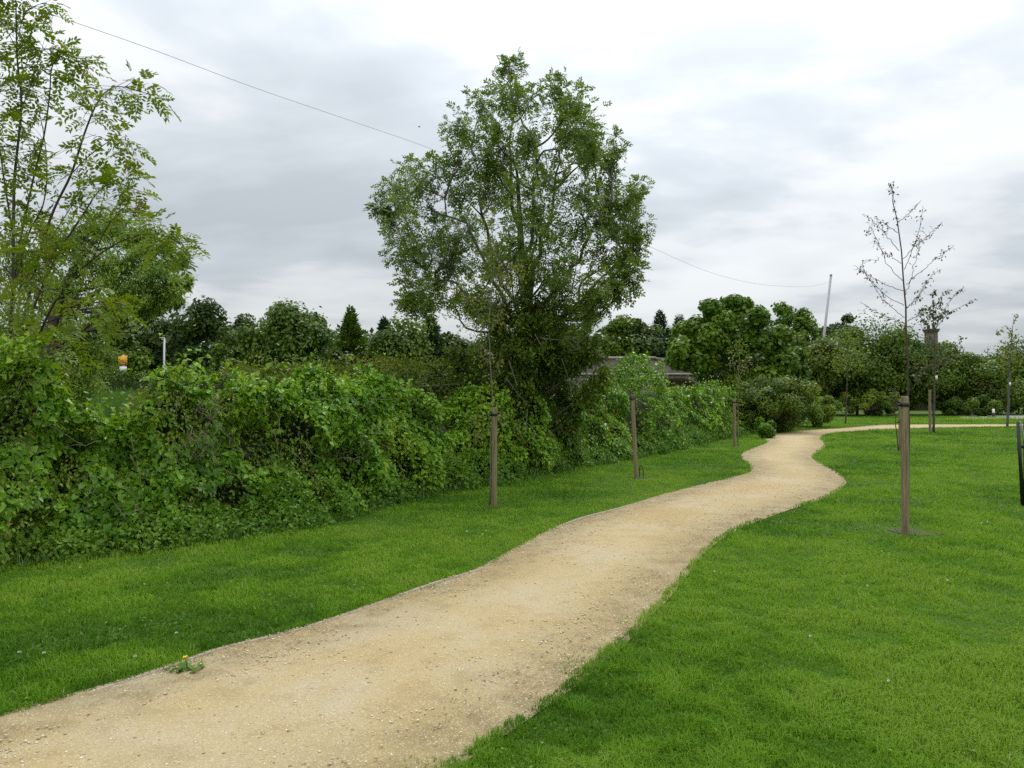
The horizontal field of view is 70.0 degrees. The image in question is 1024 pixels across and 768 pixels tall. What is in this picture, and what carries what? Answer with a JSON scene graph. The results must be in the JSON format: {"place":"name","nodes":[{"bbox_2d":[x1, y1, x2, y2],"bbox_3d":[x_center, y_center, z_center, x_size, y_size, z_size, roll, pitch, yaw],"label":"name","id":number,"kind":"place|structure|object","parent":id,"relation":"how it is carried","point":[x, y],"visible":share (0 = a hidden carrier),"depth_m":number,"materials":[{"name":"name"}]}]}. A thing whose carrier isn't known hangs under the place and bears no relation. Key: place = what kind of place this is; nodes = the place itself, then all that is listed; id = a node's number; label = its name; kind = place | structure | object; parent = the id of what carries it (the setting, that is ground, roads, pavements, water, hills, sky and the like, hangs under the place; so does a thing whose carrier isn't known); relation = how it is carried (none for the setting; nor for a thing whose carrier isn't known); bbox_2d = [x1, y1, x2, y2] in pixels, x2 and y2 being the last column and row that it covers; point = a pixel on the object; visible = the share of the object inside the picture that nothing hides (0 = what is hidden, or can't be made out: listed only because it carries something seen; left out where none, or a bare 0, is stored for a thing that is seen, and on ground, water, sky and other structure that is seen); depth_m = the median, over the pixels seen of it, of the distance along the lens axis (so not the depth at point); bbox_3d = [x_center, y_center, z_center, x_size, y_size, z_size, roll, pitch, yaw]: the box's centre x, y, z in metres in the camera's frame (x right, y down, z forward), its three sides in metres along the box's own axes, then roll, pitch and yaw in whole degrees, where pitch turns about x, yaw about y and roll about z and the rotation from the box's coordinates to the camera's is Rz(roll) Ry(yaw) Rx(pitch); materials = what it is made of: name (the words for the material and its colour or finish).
{"place":"outdoors","nodes":[
{"label":"outdoors","id":0,"kind":"place"},
{"bbox_2d":[159,337,164,370],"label":"lamp column","id":1,"kind":"structure","parent":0,"point":[163,350],"depth_m":57.98,"materials":[{"name":"metal"}]},
{"bbox_2d":[0,386,810,571],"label":"long grass","id":2,"kind":"structure","parent":0,"point":[107,411],"depth_m":12.74,"materials":[{"name":"green plant"}]},
{"bbox_2d":[0,424,1022,767],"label":"path","id":3,"kind":"structure","parent":0,"point":[536,592],"depth_m":4.26,"materials":[{"name":"beige gravel"}]},
{"bbox_2d":[167,655,205,673],"bbox_3d":[-1.884,1.611,4.240,0.245,0.102,0.201,0,-1,0],"label":"dandelion","id":4,"kind":"object","parent":3,"relation":"on","point":[181,665],"visible":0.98,"depth_m":4.21,"materials":[{"name":"green plant"}]},
{"bbox_2d":[0,406,1023,767],"bbox_3d":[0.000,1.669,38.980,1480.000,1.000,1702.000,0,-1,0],"label":"ground","id":5,"kind":"structure","parent":0,"point":[768,546],"depth_m":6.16,"materials":[{"name":"green plant"}]},
{"bbox_2d":[0,205,199,413],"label":"willow tree","id":6,"kind":"object","parent":5,"relation":"on","point":[159,298],"visible":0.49,"depth_m":14.86,"materials":[{"name":"green plant"}]},
{"bbox_2d":[0,0,210,385],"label":"rowan tree","id":7,"kind":"object","parent":5,"relation":"on","point":[105,170],"visible":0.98,"depth_m":8.00,"materials":[{"name":"green plant"}]},
{"bbox_2d":[118,355,126,371],"bbox_3d":[-19.183,-0.105,36.031,0.438,2.662,0.115,0,-1,0],"label":"warning sign","id":8,"kind":"object","parent":5,"relation":"on","point":[122,366],"visible":0.53,"depth_m":36.01,"materials":[{"name":"metal"}]},
{"bbox_2d":[99,329,153,379],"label":"broadleaf tree","id":9,"kind":"object","parent":5,"relation":"on","point":[138,356],"visible":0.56,"depth_m":57.24,"materials":[{"name":"green plant"}]},
{"bbox_2d":[112,316,177,381],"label":"broadleaf tree","id":10,"kind":"object","parent":5,"relation":"on","point":[148,340],"visible":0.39,"depth_m":65.01,"materials":[{"name":"green plant"}]},
{"bbox_2d":[146,320,209,379],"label":"broadleaf tree","id":11,"kind":"object","parent":5,"relation":"on","point":[175,327],"visible":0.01,"depth_m":73.56,"materials":[{"name":"green plant"}]},
{"bbox_2d":[162,295,238,375],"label":"sycamore tree","id":12,"kind":"object","parent":5,"relation":"on","point":[208,323],"visible":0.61,"depth_m":63.10,"materials":[{"name":"green plant"}]},
{"bbox_2d":[203,343,245,383],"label":"broadleaf tree","id":13,"kind":"object","parent":5,"relation":"on","point":[219,351],"visible":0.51,"depth_m":53.31,"materials":[{"name":"green plant"}]},
{"bbox_2d":[0,273,456,568],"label":"bindweed hedge","id":14,"kind":"object","parent":5,"relation":"on","point":[60,454],"visible":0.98,"depth_m":8.54,"materials":[{"name":"green plant"}]},
{"bbox_2d":[221,313,264,370],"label":"broadleaf tree","id":15,"kind":"object","parent":5,"relation":"on","point":[240,319],"visible":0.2,"depth_m":77.13,"materials":[{"name":"green plant"}]},
{"bbox_2d":[59,359,427,396],"bbox_3d":[-12.860,-0.104,38.782,3.038,2.940,21.184,-1,-1,39],"label":"field hedge","id":16,"kind":"object","parent":5,"relation":"on","point":[122,376],"visible":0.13,"depth_m":33.18,"materials":[{"name":"green plant"}]},
{"bbox_2d":[232,298,341,382],"bbox_3d":[-15.875,-2.350,52.086,6.435,7.531,7.111,0,-1,18],"label":"chestnut tree","id":17,"kind":"object","parent":5,"relation":"on","point":[286,333],"visible":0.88,"depth_m":50.30,"materials":[{"name":"green plant"}]},
{"bbox_2d":[266,305,331,361],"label":"oak tree","id":18,"kind":"object","parent":5,"relation":"on","point":[319,320],"visible":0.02,"depth_m":74.81,"materials":[{"name":"green plant"}]},
{"bbox_2d":[314,343,358,378],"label":"broadleaf tree","id":19,"kind":"object","parent":5,"relation":"on","point":[338,356],"visible":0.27,"depth_m":57.25,"materials":[{"name":"green plant"}]},
{"bbox_2d":[328,304,369,377],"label":"conifer tree","id":20,"kind":"object","parent":5,"relation":"on","point":[351,336],"visible":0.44,"depth_m":61.56,"materials":[{"name":"green plant"}]},
{"bbox_2d":[213,325,509,413],"bbox_3d":[-2.083,0.278,14.931,1.756,3.279,8.378,-1,-1,37],"label":"hawthorn hedge","id":21,"kind":"object","parent":5,"relation":"on","point":[437,390],"visible":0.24,"depth_m":13.96,"materials":[{"name":"green plant"}]},
{"bbox_2d":[87,496,658,691],"bbox_3d":[-0.205,1.714,7.198,0.436,0.082,9.869,-1,-1,32],"label":"timber edging","id":22,"kind":"object","parent":5,"relation":"on","point":[316,623],"visible":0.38,"depth_m":5.15,"materials":[{"name":"brown wood"}]},
{"bbox_2d":[0,414,753,564],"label":"undergrowth","id":23,"kind":"object","parent":5,"relation":"on","point":[199,521],"visible":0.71,"depth_m":8.56,"materials":[{"name":"green plant"}]},
{"bbox_2d":[362,316,398,375],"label":"conifer tree","id":24,"kind":"object","parent":5,"relation":"on","point":[383,323],"visible":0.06,"depth_m":61.78,"materials":[{"name":"green plant"}]},
{"bbox_2d":[367,313,434,374],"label":"lime tree","id":25,"kind":"object","parent":5,"relation":"on","point":[397,341],"visible":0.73,"depth_m":54.97,"materials":[{"name":"green plant"}]},
{"bbox_2d":[412,317,456,383],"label":"conifer tree","id":26,"kind":"object","parent":5,"relation":"on","point":[437,337],"visible":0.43,"depth_m":59.40,"materials":[{"name":"green plant"}]},
{"bbox_2d":[436,331,482,379],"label":"broadleaf tree","id":27,"kind":"object","parent":5,"relation":"on","point":[448,337],"visible":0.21,"depth_m":63.08,"materials":[{"name":"green plant"}]},
{"bbox_2d":[489,407,497,505],"bbox_3d":[-0.270,1.195,10.485,0.122,1.716,0.087,0,-1,-3],"label":"tree stake","id":28,"kind":"object","parent":5,"relation":"on","point":[494,458],"visible":0.82,"depth_m":10.46,"materials":[{"name":"brown wood"}]},
{"bbox_2d":[6,318,1002,405],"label":"distant wood","id":29,"kind":"object","parent":5,"relation":"on","point":[371,330],"visible":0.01,"depth_m":101.52,"materials":[{"name":"green plant"}]},
{"bbox_2d":[362,47,658,448],"bbox_3d":[-0.025,-3.188,16.071,6.810,10.048,5.724,0,-1,0],"label":"ash tree","id":30,"kind":"object","parent":5,"relation":"on","point":[593,156],"visible":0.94,"depth_m":15.48,"materials":[{"name":"green plant"}]},
{"bbox_2d":[11,533,1017,767],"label":"clover weeds","id":31,"kind":"object","parent":5,"relation":"on","point":[526,759],"visible":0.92,"depth_m":4.95,"materials":[{"name":"green plant"}]},
{"bbox_2d":[442,288,615,466],"bbox_3d":[0.295,-0.084,15.636,3.689,3.824,2.668,0,-1,0],"label":"elder bush","id":32,"kind":"object","parent":5,"relation":"on","point":[555,366],"visible":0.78,"depth_m":15.22,"materials":[{"name":"green plant"}]},
{"bbox_2d":[350,319,755,484],"bbox_3d":[4.636,0.068,23.220,3.011,3.945,25.200,-1,-1,31],"label":"ivy hedge","id":33,"kind":"object","parent":5,"relation":"on","point":[702,406],"visible":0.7,"depth_m":17.75,"materials":[{"name":"green plant"}]},
{"bbox_2d":[560,322,603,356],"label":"broadleaf tree","id":34,"kind":"object","parent":5,"relation":"on","point":[584,335],"visible":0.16,"depth_m":65.22,"materials":[{"name":"green plant"}]},
{"bbox_2d":[591,314,635,356],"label":"field maple","id":35,"kind":"object","parent":5,"relation":"on","point":[614,329],"visible":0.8,"depth_m":57.13,"materials":[{"name":"green plant"}]},
{"bbox_2d":[629,394,638,477],"bbox_3d":[2.361,1.153,14.067,0.124,1.906,0.121,-3,-1,-3],"label":"tree stake","id":36,"kind":"object","parent":5,"relation":"on","point":[633,420],"visible":0.92,"depth_m":14.04,"materials":[{"name":"brown wood"}]},
{"bbox_2d":[619,318,665,355],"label":"broadleaf tree","id":37,"kind":"object","parent":5,"relation":"on","point":[644,337],"visible":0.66,"depth_m":74.84,"materials":[{"name":"green plant"}]},
{"bbox_2d":[652,309,672,357],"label":"conifer tree","id":38,"kind":"object","parent":5,"relation":"on","point":[659,316],"visible":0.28,"depth_m":83.58,"materials":[{"name":"green plant"}]},
{"bbox_2d":[532,356,797,397],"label":"house roof","id":39,"kind":"structure","parent":5,"relation":"on","point":[673,376],"depth_m":46.01,"materials":[{"name":"roof tile"}]},
{"bbox_2d":[670,313,684,388],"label":"conifer tree","id":40,"kind":"object","parent":5,"relation":"on","point":[676,320],"visible":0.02,"depth_m":89.95,"materials":[{"name":"green plant"}]},
{"bbox_2d":[733,399,736,445],"bbox_3d":[6.876,1.345,22.537,0.135,1.768,0.104,0,-1,22],"label":"tree stake","id":41,"kind":"object","parent":5,"relation":"on","point":[734,422],"visible":0.84,"depth_m":22.51,"materials":[{"name":"brown wood"}]},
{"bbox_2d":[664,293,811,392],"bbox_3d":[11.352,-1.226,36.150,8.311,6.707,5.877,0,-1,0],"label":"sycamore tree","id":42,"kind":"object","parent":5,"relation":"on","point":[697,343],"visible":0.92,"depth_m":34.24,"materials":[{"name":"green plant"}]},
{"bbox_2d":[726,325,752,445],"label":"pale sapling","id":43,"kind":"object","parent":5,"relation":"on","point":[742,366],"visible":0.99,"depth_m":22.54,"materials":[{"name":"green plant"}]},
{"bbox_2d":[754,416,776,437],"bbox_3d":[9.337,1.626,26.886,0.809,0.915,0.924,0,-1,0],"label":"bramble bush","id":44,"kind":"object","parent":5,"relation":"on","point":[767,430],"visible":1,"depth_m":26.69,"materials":[{"name":"green plant"}]},
{"bbox_2d":[733,374,821,431],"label":"goat willow","id":45,"kind":"object","parent":5,"relation":"on","point":[767,401],"visible":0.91,"depth_m":30.14,"materials":[{"name":"green plant"}]},
{"bbox_2d":[765,301,796,338],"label":"broadleaf tree","id":46,"kind":"object","parent":5,"relation":"on","point":[784,313],"visible":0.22,"depth_m":82.01,"materials":[{"name":"green plant"}]},
{"bbox_2d":[790,307,822,346],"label":"broadleaf tree","id":47,"kind":"object","parent":5,"relation":"on","point":[803,322],"visible":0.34,"depth_m":79.70,"materials":[{"name":"green plant"}]},
{"bbox_2d":[791,333,846,403],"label":"hawthorn tree","id":48,"kind":"object","parent":5,"relation":"on","point":[823,380],"visible":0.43,"depth_m":55.61,"materials":[{"name":"green plant"}]},
{"bbox_2d":[796,395,842,426],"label":"goat willow","id":49,"kind":"object","parent":5,"relation":"on","point":[823,410],"visible":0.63,"depth_m":35.29,"materials":[{"name":"green plant"}]},
{"bbox_2d":[822,274,831,337],"bbox_3d":[26.391,-3.409,62.056,1.656,11.859,0.245,0,-1,0],"label":"leaning pole","id":50,"kind":"object","parent":5,"relation":"on","point":[827,307],"visible":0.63,"depth_m":62.03,"materials":[{"name":"grey metal"}]},
{"bbox_2d":[13,0,827,286],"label":"overhead cable","id":51,"kind":"object","parent":50,"relation":"attached to","point":[318,109],"visible":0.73,"depth_m":24.99,"materials":[{"name":"grey paint"}]},
{"bbox_2d":[818,313,863,344],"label":"broadleaf tree","id":52,"kind":"object","parent":5,"relation":"on","point":[837,326],"visible":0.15,"depth_m":81.61,"materials":[{"name":"green plant"}]},
{"bbox_2d":[828,323,868,423],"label":"round headed sapling","id":53,"kind":"object","parent":5,"relation":"on","point":[847,355],"visible":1,"depth_m":40.10,"materials":[{"name":"green plant"}]},
{"bbox_2d":[807,306,925,414],"bbox_3d":[26.481,-1.556,57.801,10.056,8.848,9.939,1,-1,-40],"label":"hawthorn tree","id":54,"kind":"object","parent":5,"relation":"on","point":[876,376],"visible":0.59,"depth_m":55.81,"materials":[{"name":"green plant"}]},
{"bbox_2d":[836,388,900,415],"bbox_3d":[26.572,1.476,54.528,3.974,2.527,4.209,0,-1,-19],"label":"bramble bush","id":55,"kind":"object","parent":5,"relation":"on","point":[871,399],"visible":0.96,"depth_m":53.76,"materials":[{"name":"green plant"}]},
{"bbox_2d":[886,381,900,449],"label":"dying sapling","id":56,"kind":"object","parent":5,"relation":"on","point":[894,410],"visible":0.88,"depth_m":20.83,"materials":[{"name":"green plant"}]},
{"bbox_2d":[897,399,900,450],"bbox_3d":[11.044,1.315,20.837,0.129,1.778,0.096,0,-1,22],"label":"tree stake","id":57,"kind":"object","parent":5,"relation":"on","point":[899,418],"visible":0.51,"depth_m":20.80,"materials":[{"name":"brown wood"}]},
{"bbox_2d":[897,396,909,534],"bbox_3d":[4.483,1.080,8.366,0.130,1.884,0.098,0,-1,24],"label":"tree stake","id":58,"kind":"object","parent":5,"relation":"on","point":[904,404],"visible":0.91,"depth_m":8.33,"materials":[{"name":"brown wood"}]},
{"bbox_2d":[866,321,965,410],"bbox_3d":[31.518,-1.261,58.072,6.391,7.530,7.989,0,-1,0],"label":"hawthorn tree","id":59,"kind":"object","parent":5,"relation":"on","point":[940,386],"visible":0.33,"depth_m":56.47,"materials":[{"name":"green plant"}]},
{"bbox_2d":[890,528,943,535],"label":"soil","id":60,"kind":"structure","parent":5,"relation":"on","point":[917,532],"depth_m":8.46,"materials":[{"name":"brown soil"}]},
{"bbox_2d":[852,181,954,495],"bbox_3d":[4.609,-0.326,8.482,1.202,4.080,0.709,0,-1,0],"label":"bare sapling","id":61,"kind":"object","parent":60,"relation":"on","point":[904,290],"visible":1,"depth_m":8.50,"materials":[{"name":"brown plant"}]},
{"bbox_2d":[928,390,931,431],"bbox_3d":[17.753,1.297,31.048,0.111,2.112,0.109,0,-1,-5],"label":"tree stake","id":62,"kind":"object","parent":5,"relation":"on","point":[929,409],"visible":0.77,"depth_m":31.01,"materials":[{"name":"brown wood"}]},
{"bbox_2d":[911,286,976,431],"bbox_3d":[18.175,-1.057,31.200,2.800,6.228,1.531,0,-1,0],"label":"bronze sapling","id":63,"kind":"object","parent":5,"relation":"on","point":[937,319],"visible":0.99,"depth_m":31.10,"materials":[{"name":"brown plant"}]},
{"bbox_2d":[919,340,981,414],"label":"hawthorn tree","id":64,"kind":"object","parent":5,"relation":"on","point":[964,363],"visible":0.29,"depth_m":57.65,"materials":[{"name":"green plant"}]},
{"bbox_2d":[937,394,1002,415],"bbox_3d":[34.602,1.671,55.097,4.081,1.978,3.854,0,-1,16],"label":"bramble bush","id":65,"kind":"object","parent":5,"relation":"on","point":[957,404],"visible":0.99,"depth_m":54.20,"materials":[{"name":"green plant"}]},
{"bbox_2d":[938,345,1023,414],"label":"hawthorn tree","id":66,"kind":"object","parent":5,"relation":"on","point":[985,375],"visible":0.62,"depth_m":56.63,"materials":[{"name":"green plant"}]},
{"bbox_2d":[981,336,1023,413],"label":"hawthorn tree","id":67,"kind":"object","parent":5,"relation":"on","point":[1015,408],"visible":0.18,"depth_m":60.12,"materials":[{"name":"green plant"}]},
{"bbox_2d":[996,314,1022,426],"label":"dead topped sapling","id":68,"kind":"object","parent":5,"relation":"on","point":[1004,364],"visible":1,"depth_m":36.56,"materials":[{"name":"grey plant"}]},
{"bbox_2d":[1016,422,1023,505],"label":"black railing","id":69,"kind":"object","parent":5,"relation":"on","point":[1020,464],"visible":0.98,"depth_m":10.54,"materials":[{"name":"metal"}]},
{"label":"soil","id":70,"kind":"structure","parent":5,"relation":"on","visible":0},
{"bbox_2d":[453,205,529,505],"bbox_3d":[-0.287,-0.429,10.578,1.143,4.347,0.786,0,-1,0],"label":"yellowing sapling","id":71,"kind":"object","parent":70,"relation":"on","point":[473,420],"visible":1,"depth_m":10.51,"materials":[{"name":"green plant"}]},
{"bbox_2d":[0,0,1023,381],"label":"sky","id":72,"kind":"structure","parent":0,"point":[767,133],"materials":[{"name":"white"}]},
{"bbox_2d":[854,325,940,409],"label":"brick house","id":73,"kind":"structure","parent":0,"point":[929,332],"depth_m":74.82,"materials":[{"name":"brick"}]},
{"bbox_2d":[955,415,1023,418],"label":"gravel ground","id":74,"kind":"structure","parent":0,"point":[1013,416],"depth_m":53.34,"materials":[{"name":"beige gravel"}]}
]}

